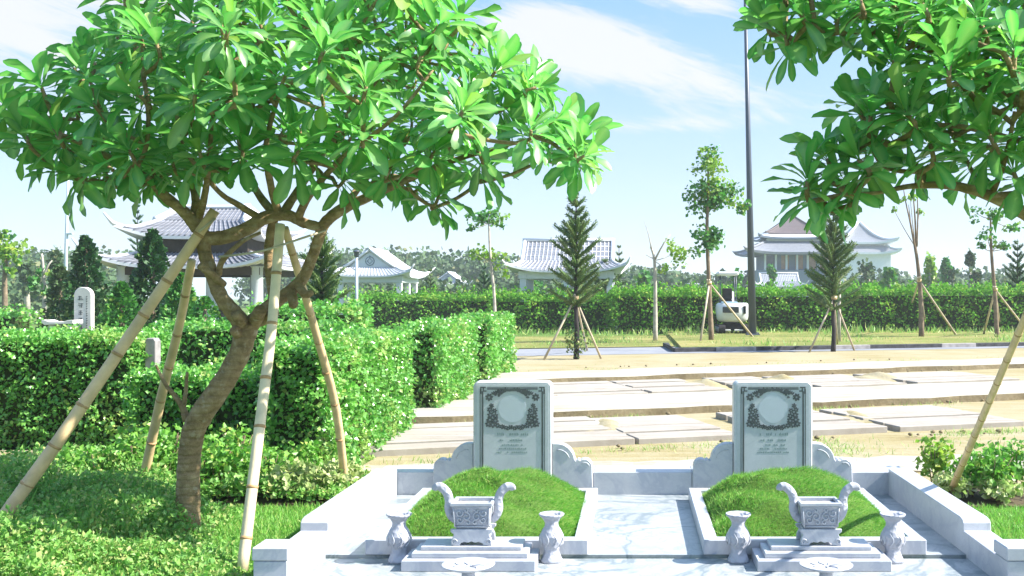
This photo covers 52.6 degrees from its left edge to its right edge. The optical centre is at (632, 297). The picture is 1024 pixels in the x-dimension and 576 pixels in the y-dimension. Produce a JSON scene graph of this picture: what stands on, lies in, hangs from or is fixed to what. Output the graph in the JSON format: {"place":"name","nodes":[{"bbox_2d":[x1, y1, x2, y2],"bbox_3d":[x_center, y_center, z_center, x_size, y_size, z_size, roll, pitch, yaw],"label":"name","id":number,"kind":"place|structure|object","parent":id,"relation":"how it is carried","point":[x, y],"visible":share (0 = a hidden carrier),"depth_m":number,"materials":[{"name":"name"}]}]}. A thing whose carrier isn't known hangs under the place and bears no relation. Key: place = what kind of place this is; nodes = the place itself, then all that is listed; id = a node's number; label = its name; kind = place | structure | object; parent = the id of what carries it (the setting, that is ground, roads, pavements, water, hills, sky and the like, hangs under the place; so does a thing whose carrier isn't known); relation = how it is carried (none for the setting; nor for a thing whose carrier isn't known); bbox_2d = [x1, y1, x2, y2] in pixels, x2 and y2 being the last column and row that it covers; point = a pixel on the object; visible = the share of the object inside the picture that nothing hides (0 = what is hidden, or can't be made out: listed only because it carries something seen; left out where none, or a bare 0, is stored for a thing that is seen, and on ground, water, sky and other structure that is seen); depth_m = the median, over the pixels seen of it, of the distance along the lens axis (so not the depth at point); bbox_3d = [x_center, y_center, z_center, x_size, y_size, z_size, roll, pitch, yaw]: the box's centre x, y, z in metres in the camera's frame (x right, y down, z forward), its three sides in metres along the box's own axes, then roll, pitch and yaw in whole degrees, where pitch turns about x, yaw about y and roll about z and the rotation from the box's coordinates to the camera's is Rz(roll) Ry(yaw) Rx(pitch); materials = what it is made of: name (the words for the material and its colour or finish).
{"place":"outdoors","nodes":[
{"label":"outdoors","id":0,"kind":"place"},
{"bbox_2d":[100,501,322,575],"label":"lawn","id":1,"kind":"structure","parent":0,"point":[262,532],"depth_m":6.64,"materials":[{"name":"green plant"}]},
{"bbox_2d":[0,208,218,518],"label":"bamboo prop","id":2,"kind":"object","parent":1,"relation":"on","point":[34,474],"visible":0.95,"depth_m":5.99,"materials":[{"name":"beige wood"}]},
{"bbox_2d":[0,446,252,575],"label":"ground cover","id":3,"kind":"object","parent":1,"relation":"on","point":[115,522],"visible":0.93,"depth_m":5.89,"materials":[{"name":"green plant"}]},
{"bbox_2d":[237,223,284,571],"bbox_3d":[-2.144,0.531,5.908,0.069,1.963,0.637,0,0,0],"label":"bamboo prop","id":4,"kind":"object","parent":1,"relation":"on","point":[252,487],"visible":1,"depth_m":5.90,"materials":[{"name":"beige wood"}]},
{"bbox_2d":[0,0,623,536],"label":"frangipani tree","id":5,"kind":"object","parent":1,"relation":"on","point":[330,36],"visible":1,"depth_m":5.89,"materials":[{"name":"green plant"}]},
{"bbox_2d":[0,299,1023,507],"bbox_3d":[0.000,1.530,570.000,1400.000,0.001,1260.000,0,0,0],"label":"ground","id":6,"kind":"structure","parent":0,"point":[243,308],"depth_m":41.53,"materials":[{"name":"soil"}]},
{"bbox_2d":[0,229,33,308],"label":"young tree","id":7,"kind":"object","parent":6,"relation":"on","point":[6,248],"visible":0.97,"depth_m":47.91,"materials":[{"name":"green plant"}]},
{"bbox_2d":[0,303,44,330],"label":"hedge","id":8,"kind":"object","parent":6,"relation":"on","point":[8,319],"visible":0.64,"depth_m":30.73,"materials":[{"name":"green plant"}]},
{"bbox_2d":[15,257,41,319],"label":"tree","id":9,"kind":"object","parent":6,"relation":"on","point":[27,268],"visible":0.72,"depth_m":69.83,"materials":[{"name":"green plant"}]},
{"bbox_2d":[74,287,93,330],"bbox_3d":[-11.790,0.636,21.997,0.380,1.728,0.146,0,0,0],"label":"stele","id":10,"kind":"object","parent":6,"relation":"on","point":[84,303],"visible":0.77,"depth_m":21.93,"materials":[{"name":"stone"}]},
{"bbox_2d":[0,321,184,449],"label":"hedge","id":11,"kind":"object","parent":6,"relation":"on","point":[46,377],"visible":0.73,"depth_m":10.27,"materials":[{"name":"green plant"}]},
{"bbox_2d":[13,487,327,505],"bbox_3d":[-3.733,1.514,7.990,3.534,0.001,1.120,0,0,0],"label":"flower bed","id":12,"kind":"object","parent":6,"relation":"on","point":[260,500],"depth_m":7.65,"materials":[{"name":"soil"}]},
{"bbox_2d":[56,433,135,481],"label":"shrub","id":13,"kind":"object","parent":12,"relation":"on","point":[79,460],"visible":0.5,"depth_m":7.54,"materials":[{"name":"green plant"}]},
{"bbox_2d":[101,422,178,469],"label":"shrub","id":14,"kind":"object","parent":12,"relation":"on","point":[139,445],"visible":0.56,"depth_m":7.67,"materials":[{"name":"green plant"}]},
{"bbox_2d":[122,416,183,476],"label":"shrub","id":15,"kind":"object","parent":12,"relation":"on","point":[171,462],"visible":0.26,"depth_m":7.89,"materials":[{"name":"green plant"}]},
{"bbox_2d":[140,258,195,474],"bbox_3d":[-3.227,0.633,7.074,0.090,1.780,1.218,0,0,-41],"label":"bamboo prop","id":16,"kind":"object","parent":12,"relation":"on","point":[157,414],"visible":0.81,"depth_m":7.04,"materials":[{"name":"beige wood"}]},
{"bbox_2d":[0,441,370,503],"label":"bed plants","id":17,"kind":"object","parent":12,"relation":"on","point":[235,480],"visible":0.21,"depth_m":7.56,"materials":[{"name":"green plant"}]},
{"bbox_2d":[173,435,250,497],"bbox_3d":[-3.181,1.272,7.730,0.592,0.500,0.530,0,0,36],"label":"shrub","id":18,"kind":"object","parent":12,"relation":"on","point":[217,459],"visible":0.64,"depth_m":7.69,"materials":[{"name":"green plant"}]},
{"bbox_2d":[201,422,266,490],"bbox_3d":[-3.123,1.245,8.055,0.528,0.553,0.575,0,0,0],"label":"shrub","id":19,"kind":"object","parent":12,"relation":"on","point":[239,440],"visible":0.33,"depth_m":8.01,"materials":[{"name":"green plant"}]},
{"bbox_2d":[232,441,299,495],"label":"shrub","id":20,"kind":"object","parent":12,"relation":"on","point":[268,460],"visible":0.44,"depth_m":7.76,"materials":[{"name":"green plant"}]},
{"bbox_2d":[262,457,319,498],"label":"shrub","id":21,"kind":"object","parent":12,"relation":"on","point":[276,471],"visible":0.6,"depth_m":7.59,"materials":[{"name":"green plant"}]},
{"bbox_2d":[274,437,328,467],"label":"shrub","id":22,"kind":"object","parent":12,"relation":"on","point":[305,450],"visible":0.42,"depth_m":8.12,"materials":[{"name":"green plant"}]},
{"bbox_2d":[284,226,348,481],"bbox_3d":[-2.195,0.529,7.204,0.101,1.974,1.446,0,0,0],"label":"bamboo prop","id":23,"kind":"object","parent":12,"relation":"on","point":[324,363],"visible":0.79,"depth_m":7.20,"materials":[{"name":"beige wood"}]},
{"bbox_2d":[286,461,351,498],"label":"shrub","id":24,"kind":"object","parent":12,"relation":"on","point":[328,475],"visible":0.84,"depth_m":7.64,"materials":[{"name":"green plant"}]},
{"bbox_2d":[115,356,273,467],"bbox_3d":[-3.711,1.034,9.205,1.577,1.012,1.157,0,0,0],"label":"hedge","id":25,"kind":"object","parent":6,"relation":"on","point":[234,410],"visible":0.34,"depth_m":8.81,"materials":[{"name":"green plant"}]},
{"bbox_2d":[186,295,227,328],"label":"evergreen bush","id":26,"kind":"object","parent":6,"relation":"on","point":[202,306],"visible":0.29,"depth_m":21.43,"materials":[{"name":"green plant"}]},
{"bbox_2d":[146,313,349,369],"bbox_3d":[-5.594,0.895,15.048,2.901,1.356,1.214,0,0,0],"label":"hedge","id":27,"kind":"object","parent":6,"relation":"on","point":[201,341],"visible":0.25,"depth_m":14.73,"materials":[{"name":"green plant"}]},
{"bbox_2d":[246,290,381,330],"bbox_3d":[-6.284,0.693,20.120,2.526,1.758,1.744,0,0,0],"label":"hedge","id":28,"kind":"object","parent":6,"relation":"on","point":[353,311],"visible":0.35,"depth_m":19.72,"materials":[{"name":"green plant"}]},
{"bbox_2d":[248,321,419,483],"bbox_3d":[-2.772,0.898,9.960,0.846,1.294,3.441,0,0,0],"label":"hedge","id":29,"kind":"object","parent":6,"relation":"on","point":[372,370],"visible":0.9,"depth_m":8.93,"materials":[{"name":"green plant"}]},
{"bbox_2d":[323,247,435,314],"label":"pavilion","id":30,"kind":"structure","parent":6,"relation":"on","point":[377,266],"depth_m":54.99,"materials":[{"name":"white paint"}]},
{"bbox_2d":[349,284,517,328],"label":"hedge","id":31,"kind":"object","parent":6,"relation":"on","point":[407,306],"visible":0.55,"depth_m":50.33,"materials":[{"name":"green plant"}]},
{"bbox_2d":[392,313,483,407],"bbox_3d":[-2.755,0.887,14.582,0.906,1.320,3.366,0,0,0],"label":"hedge","id":32,"kind":"object","parent":6,"relation":"on","point":[444,358],"visible":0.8,"depth_m":13.39,"materials":[{"name":"green plant"}]},
{"bbox_2d":[451,309,518,381],"bbox_3d":[-2.763,0.883,19.158,0.977,1.353,3.554,0,0,0],"label":"hedge","id":33,"kind":"object","parent":6,"relation":"on","point":[495,338],"visible":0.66,"depth_m":18.15,"materials":[{"name":"green plant"}]},
{"bbox_2d":[0,244,1023,313],"bbox_3d":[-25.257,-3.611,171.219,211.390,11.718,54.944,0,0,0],"label":"woodland","id":34,"kind":"object","parent":6,"relation":"on","point":[461,266],"visible":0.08,"depth_m":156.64,"materials":[{"name":"green plant"}]},
{"bbox_2d":[484,284,617,333],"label":"hedge","id":35,"kind":"object","parent":6,"relation":"on","point":[541,312],"visible":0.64,"depth_m":44.12,"materials":[{"name":"green plant"}]},
{"bbox_2d":[501,238,630,330],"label":"pavilion","id":36,"kind":"structure","parent":6,"relation":"on","point":[539,256],"depth_m":46.23,"materials":[{"name":"white paint"}]},
{"bbox_2d":[604,279,842,333],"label":"hedge","id":37,"kind":"object","parent":6,"relation":"on","point":[634,310],"visible":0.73,"depth_m":43.46,"materials":[{"name":"green plant"}]},
{"bbox_2d":[755,272,808,296],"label":"pavilion","id":38,"kind":"structure","parent":6,"relation":"on","point":[782,277],"depth_m":111.07,"materials":[{"name":"white paint"}]},
{"bbox_2d":[732,216,856,296],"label":"temple","id":39,"kind":"structure","parent":6,"relation":"on","point":[787,246],"depth_m":145.32,"materials":[{"name":"white paint"}]},
{"bbox_2d":[834,221,902,281],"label":"temple","id":40,"kind":"structure","parent":6,"relation":"on","point":[877,250],"depth_m":253.50,"materials":[{"name":"white paint"}]},
{"bbox_2d":[836,278,1023,330],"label":"hedge","id":41,"kind":"object","parent":6,"relation":"on","point":[892,309],"visible":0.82,"depth_m":43.67,"materials":[{"name":"green plant"}]},
{"bbox_2d":[957,483,1023,505],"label":"flower bed","id":42,"kind":"object","parent":6,"relation":"on","point":[976,499],"depth_m":7.65,"materials":[{"name":"soil"}]},
{"bbox_2d":[913,434,955,481],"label":"shrub","id":43,"kind":"object","parent":42,"relation":"on","point":[935,459],"visible":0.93,"depth_m":8.00,"materials":[{"name":"green plant"}]},
{"bbox_2d":[932,471,973,498],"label":"shrub","id":44,"kind":"object","parent":42,"relation":"on","point":[944,482],"visible":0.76,"depth_m":7.62,"materials":[{"name":"green plant"}]},
{"bbox_2d":[948,311,1023,494],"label":"bamboo prop","id":45,"kind":"object","parent":42,"relation":"on","point":[999,377],"visible":0.98,"depth_m":6.04,"materials":[{"name":"beige wood"}]},
{"bbox_2d":[956,440,1021,499],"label":"shrub","id":46,"kind":"object","parent":42,"relation":"on","point":[998,463],"visible":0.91,"depth_m":7.65,"materials":[{"name":"green plant"}]},
{"bbox_2d":[972,474,1023,504],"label":"shrub","id":47,"kind":"object","parent":42,"relation":"on","point":[1005,490],"visible":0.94,"depth_m":7.50,"materials":[{"name":"green plant"}]},
{"bbox_2d":[982,437,1023,495],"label":"shrub","id":48,"kind":"object","parent":42,"relation":"on","point":[1018,454],"visible":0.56,"depth_m":7.82,"materials":[{"name":"green plant"}]},
{"bbox_2d":[0,0,1023,298],"label":"sky","id":49,"kind":"structure","parent":0,"point":[671,72],"materials":[{"name":"blue"}]},
{"bbox_2d":[512,335,676,347],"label":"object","id":50,"kind":"structure","parent":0,"point":[663,339],"depth_m":35.32,"materials":[{"name":"beige soil"}]},
{"bbox_2d":[34,263,72,330],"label":"cypress tree","id":51,"kind":"object","parent":50,"relation":"on","point":[58,274],"visible":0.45,"depth_m":33.78,"materials":[{"name":"green plant"}]},
{"bbox_2d":[49,234,113,327],"bbox_3d":[-16.106,-0.164,29.998,2.120,3.429,2.131,0,0,31],"label":"cypress tree","id":52,"kind":"object","parent":50,"relation":"on","point":[85,254],"visible":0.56,"depth_m":29.81,"materials":[{"name":"green plant"}]},
{"bbox_2d":[71,203,333,321],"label":"pavilion","id":53,"kind":"structure","parent":50,"relation":"on","point":[173,229],"depth_m":36.27,"materials":[{"name":"white paint"}]},
{"bbox_2d":[464,207,510,311],"bbox_3d":[-4.628,-0.695,32.970,1.737,4.490,1.057,0,0,25],"label":"young tree","id":54,"kind":"object","parent":50,"relation":"on","point":[485,217],"visible":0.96,"depth_m":32.95,"materials":[{"name":"green plant"}]},
{"bbox_2d":[643,219,688,340],"bbox_3d":[1.175,-0.630,36.181,1.638,4.321,0.934,0,0,0],"label":"young tree","id":55,"kind":"object","parent":50,"relation":"on","point":[677,253],"visible":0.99,"depth_m":35.97,"materials":[{"name":"green plant"}]},
{"bbox_2d":[304,495,988,575],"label":"pavement","id":56,"kind":"structure","parent":0,"point":[644,535],"depth_m":5.98,"materials":[{"name":"stone"}]},
{"bbox_2d":[386,511,411,563],"bbox_3d":[-1.345,1.377,5.885,0.148,0.278,0.148,0,0,0],"label":"vase","id":57,"kind":"object","parent":56,"relation":"on","point":[398,536],"visible":0.96,"depth_m":5.84,"materials":[{"name":"stone"}]},
{"bbox_2d":[441,557,494,575],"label":"offering dish","id":58,"kind":"object","parent":56,"relation":"on","point":[467,566],"visible":1,"depth_m":5.42,"materials":[{"name":"white stone"}]},
{"bbox_2d":[401,538,539,571],"bbox_3d":[-0.912,1.458,5.814,0.744,0.116,0.297,0,0,0],"label":"altar step","id":59,"kind":"object","parent":56,"relation":"on","point":[504,554],"visible":0.94,"depth_m":5.71,"materials":[{"name":"white stone"}]},
{"bbox_2d":[432,482,515,545],"bbox_3d":[-0.912,1.228,5.865,0.482,0.343,0.194,0,0,0],"label":"incense burner","id":60,"kind":"object","parent":59,"relation":"on","point":[471,518],"visible":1,"depth_m":5.79,"materials":[{"name":"white stone"}]},
{"bbox_2d":[365,488,597,554],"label":"grave curb","id":61,"kind":"structure","parent":56,"relation":"on","point":[376,543],"depth_m":6.02,"materials":[{"name":"white stone"}]},
{"bbox_2d":[406,464,586,536],"bbox_3d":[-0.906,1.324,6.781,1.244,0.350,1.562,0,0,0],"label":"grass mound","id":62,"kind":"object","parent":61,"relation":"in","point":[531,497],"depth_m":6.55,"materials":[{"name":"green plant"}]},
{"bbox_2d":[433,380,592,486],"bbox_3d":[-0.912,1.066,7.816,1.212,0.868,0.148,0,0,0],"label":"headstone","id":63,"kind":"object","parent":56,"relation":"on","point":[513,424],"visible":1,"depth_m":7.75,"materials":[{"name":"stone"}]},
{"bbox_2d":[539,511,563,563],"bbox_3d":[-0.468,1.377,5.885,0.148,0.278,0.148,0,0,0],"label":"vase","id":64,"kind":"object","parent":56,"relation":"on","point":[551,538],"visible":1,"depth_m":5.84,"materials":[{"name":"stone"}]},
{"bbox_2d":[252,466,1023,575],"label":"surround wall","id":65,"kind":"structure","parent":56,"relation":"on","point":[337,519],"depth_m":6.64,"materials":[{"name":"white stone"}]},
{"bbox_2d":[725,511,750,563],"bbox_3d":[0.605,1.377,5.885,0.148,0.278,0.148,0,0,0],"label":"vase","id":66,"kind":"object","parent":56,"relation":"on","point":[738,538],"visible":1,"depth_m":5.84,"materials":[{"name":"stone"}]},
{"bbox_2d":[693,380,851,486],"bbox_3d":[1.061,1.066,7.816,1.212,0.868,0.148,0,0,0],"label":"headstone","id":67,"kind":"object","parent":56,"relation":"on","point":[771,423],"visible":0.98,"depth_m":7.75,"materials":[{"name":"stone"}]},
{"bbox_2d":[702,463,885,536],"bbox_3d":[1.067,1.317,6.785,1.246,0.350,1.566,0,0,0],"label":"grass mound","id":68,"kind":"object","parent":56,"relation":"on","point":[761,499],"depth_m":6.57,"materials":[{"name":"green plant"}]},
{"bbox_2d":[688,488,925,554],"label":"grave curb","id":69,"kind":"structure","parent":56,"relation":"on","point":[711,542],"depth_m":6.02,"materials":[{"name":"white stone"}]},
{"bbox_2d":[751,538,891,571],"bbox_3d":[1.061,1.458,5.814,0.744,0.116,0.297,0,0,0],"label":"altar step","id":70,"kind":"object","parent":56,"relation":"on","point":[789,554],"visible":0.94,"depth_m":5.71,"materials":[{"name":"white stone"}]},
{"bbox_2d":[776,482,860,545],"bbox_3d":[1.061,1.228,5.865,0.482,0.343,0.194,0,0,0],"label":"incense burner","id":71,"kind":"object","parent":70,"relation":"on","point":[819,518],"visible":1,"depth_m":5.79,"materials":[{"name":"white stone"}]},
{"bbox_2d":[799,557,852,575],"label":"offering dish","id":72,"kind":"object","parent":56,"relation":"on","point":[825,566],"visible":1,"depth_m":5.42,"materials":[{"name":"white stone"}]},
{"bbox_2d":[879,511,905,563],"bbox_3d":[1.492,1.377,5.885,0.148,0.278,0.148,0,0,0],"label":"vase","id":73,"kind":"object","parent":56,"relation":"on","point":[892,537],"visible":0.98,"depth_m":5.84,"materials":[{"name":"stone"}]},
{"bbox_2d":[362,454,1023,472],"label":"path","id":74,"kind":"structure","parent":0,"point":[905,462],"depth_m":9.22,"materials":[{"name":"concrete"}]},
{"bbox_2d":[364,348,1023,482],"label":"sand field","id":75,"kind":"structure","parent":0,"point":[890,440],"depth_m":14.58,"materials":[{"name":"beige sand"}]},
{"bbox_2d":[297,233,354,314],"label":"norfolk pine","id":76,"kind":"object","parent":75,"relation":"on","point":[320,290],"visible":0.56,"depth_m":21.40,"materials":[{"name":"green plant"}]},
{"bbox_2d":[356,422,472,458],"bbox_3d":[-2.442,1.486,10.808,2.054,0.089,1.928,0,0,-18],"label":"vault cover","id":77,"kind":"object","parent":75,"relation":"on","point":[431,438],"visible":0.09,"depth_m":10.41,"materials":[{"name":"concrete"}]},
{"bbox_2d":[546,191,608,358],"bbox_3d":[-1.354,-0.565,25.360,1.573,4.242,1.629,0,0,0],"label":"norfolk pine","id":78,"kind":"object","parent":75,"relation":"on","point":[573,232],"visible":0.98,"depth_m":25.22,"materials":[{"name":"green plant"}]},
{"bbox_2d":[553,416,634,447],"bbox_3d":[-0.828,1.483,11.340,1.243,0.093,1.939,0,0,-18],"label":"vault cover","id":79,"kind":"object","parent":75,"relation":"on","point":[571,432],"visible":0.45,"depth_m":10.94,"materials":[{"name":"concrete"}]},
{"bbox_2d":[552,381,647,395],"bbox_3d":[-0.901,1.485,16.502,1.739,0.091,2.028,0,0,-21],"label":"vault cover","id":80,"kind":"object","parent":75,"relation":"on","point":[585,388],"visible":0.45,"depth_m":16.18,"materials":[{"name":"concrete"}]},
{"bbox_2d":[592,415,731,443],"bbox_3d":[0.300,1.489,11.713,1.166,0.082,1.928,0,0,-18],"label":"vault cover","id":81,"kind":"object","parent":75,"relation":"on","point":[655,429],"visible":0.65,"depth_m":11.27,"materials":[{"name":"concrete"}]},
{"bbox_2d":[610,379,726,392],"bbox_3d":[0.545,1.485,17.051,1.319,0.090,2.031,0,0,-21],"label":"vault cover","id":82,"kind":"object","parent":75,"relation":"on","point":[664,386],"visible":0.67,"depth_m":16.86,"materials":[{"name":"concrete"}]},
{"bbox_2d":[403,380,1023,423],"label":"walkway","id":83,"kind":"structure","parent":75,"relation":"on","point":[626,405],"depth_m":14.30,"materials":[{"name":"concrete"}]},
{"bbox_2d":[489,358,1023,381],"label":"walkway","id":84,"kind":"structure","parent":75,"relation":"on","point":[686,373],"depth_m":20.06,"materials":[{"name":"concrete"}]},
{"bbox_2d":[716,410,886,435],"bbox_3d":[1.948,1.488,12.257,1.324,0.085,1.938,0,0,-18],"label":"vault cover","id":85,"kind":"object","parent":75,"relation":"on","point":[824,424],"visible":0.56,"depth_m":11.61,"materials":[{"name":"concrete"}]},
{"bbox_2d":[803,213,861,351],"bbox_3d":[5.641,-0.494,28.906,1.712,4.094,1.669,0,0,44],"label":"norfolk pine","id":86,"kind":"object","parent":75,"relation":"on","point":[833,248],"visible":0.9,"depth_m":28.81,"materials":[{"name":"green plant"}]},
{"bbox_2d":[761,374,906,386],"bbox_3d":[3.519,1.489,18.181,1.757,0.082,2.028,0,0,-21],"label":"vault cover","id":87,"kind":"object","parent":75,"relation":"on","point":[836,380],"visible":0.52,"depth_m":17.83,"materials":[{"name":"concrete"}]},
{"bbox_2d":[819,405,1023,431],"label":"vault cover","id":88,"kind":"object","parent":75,"relation":"on","point":[913,418],"visible":0.78,"depth_m":12.42,"materials":[{"name":"concrete"}]},
{"bbox_2d":[853,371,1019,383],"bbox_3d":[5.548,1.484,18.952,2.245,0.091,2.028,0,0,-21],"label":"vault cover","id":89,"kind":"object","parent":75,"relation":"on","point":[929,377],"visible":0.67,"depth_m":18.56,"materials":[{"name":"concrete"}]},
{"bbox_2d":[511,346,1023,355],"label":"road","id":90,"kind":"structure","parent":0,"point":[602,351],"depth_m":29.40,"materials":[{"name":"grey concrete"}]},
{"bbox_2d":[94,280,149,330],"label":"evergreen bush","id":91,"kind":"object","parent":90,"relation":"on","point":[124,294],"visible":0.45,"depth_m":25.32,"materials":[{"name":"green plant"}]},
{"bbox_2d":[116,227,177,330],"bbox_3d":[-12.374,-0.144,26.518,2.254,3.388,2.105,0,0,0],"label":"cypress tree","id":92,"kind":"object","parent":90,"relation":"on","point":[149,245],"visible":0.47,"depth_m":26.28,"materials":[{"name":"green plant"}]},
{"bbox_2d":[151,272,202,328],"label":"evergreen bush","id":93,"kind":"object","parent":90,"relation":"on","point":[173,296],"visible":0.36,"depth_m":24.80,"materials":[{"name":"green plant"}]},
{"bbox_2d":[663,342,1023,351],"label":"kerb","id":94,"kind":"structure","parent":90,"relation":"on","point":[764,348],"depth_m":30.17,"materials":[{"name":"black paint"}]},
{"bbox_2d":[666,331,1023,347],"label":"verge","id":95,"kind":"structure","parent":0,"point":[926,339],"depth_m":35.58,"materials":[{"name":"green plant"}]},
{"bbox_2d":[682,144,751,339],"bbox_3d":[2.748,-1.878,34.654,2.185,6.702,1.755,0,0,-20],"label":"young tree","id":96,"kind":"object","parent":95,"relation":"on","point":[710,238],"visible":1,"depth_m":34.43,"materials":[{"name":"green plant"}]},
{"bbox_2d":[715,272,748,333],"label":"mini digger","id":97,"kind":"object","parent":95,"relation":"on","point":[724,313],"visible":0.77,"depth_m":40.69,"materials":[{"name":"white metal"}]},
{"bbox_2d":[744,2,759,334],"bbox_3d":[4.236,-5.863,39.000,1.560,14.633,0.500,0,0,0],"label":"mast","id":98,"kind":"object","parent":95,"relation":"on","point":[752,329],"visible":0.83,"depth_m":38.91,"materials":[{"name":"metal"}]},
{"bbox_2d":[510,322,1023,347],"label":"verge weeds","id":99,"kind":"object","parent":95,"relation":"on","point":[857,329],"visible":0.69,"depth_m":41.11,"materials":[{"name":"green plant"}]},
{"bbox_2d":[891,190,925,336],"bbox_3d":[10.129,-1.361,37.434,1.260,5.665,0.794,0,0,0],"label":"young tree","id":100,"kind":"object","parent":95,"relation":"on","point":[919,211],"visible":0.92,"depth_m":37.43,"materials":[{"name":"brown plant"}]},
{"bbox_2d":[969,206,1023,336],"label":"young tree","id":101,"kind":"object","parent":95,"relation":"on","point":[991,215],"visible":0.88,"depth_m":36.95,"materials":[{"name":"green plant"}]},
{"bbox_2d":[966,502,1023,538],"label":"lawn","id":102,"kind":"structure","parent":0,"point":[1005,524],"depth_m":6.92,"materials":[{"name":"green plant"}]},
{"bbox_2d":[732,0,1023,246],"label":"frangipani tree","id":103,"kind":"object","parent":102,"relation":"on","point":[956,39],"visible":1,"depth_m":4.18,"materials":[{"name":"green plant"}]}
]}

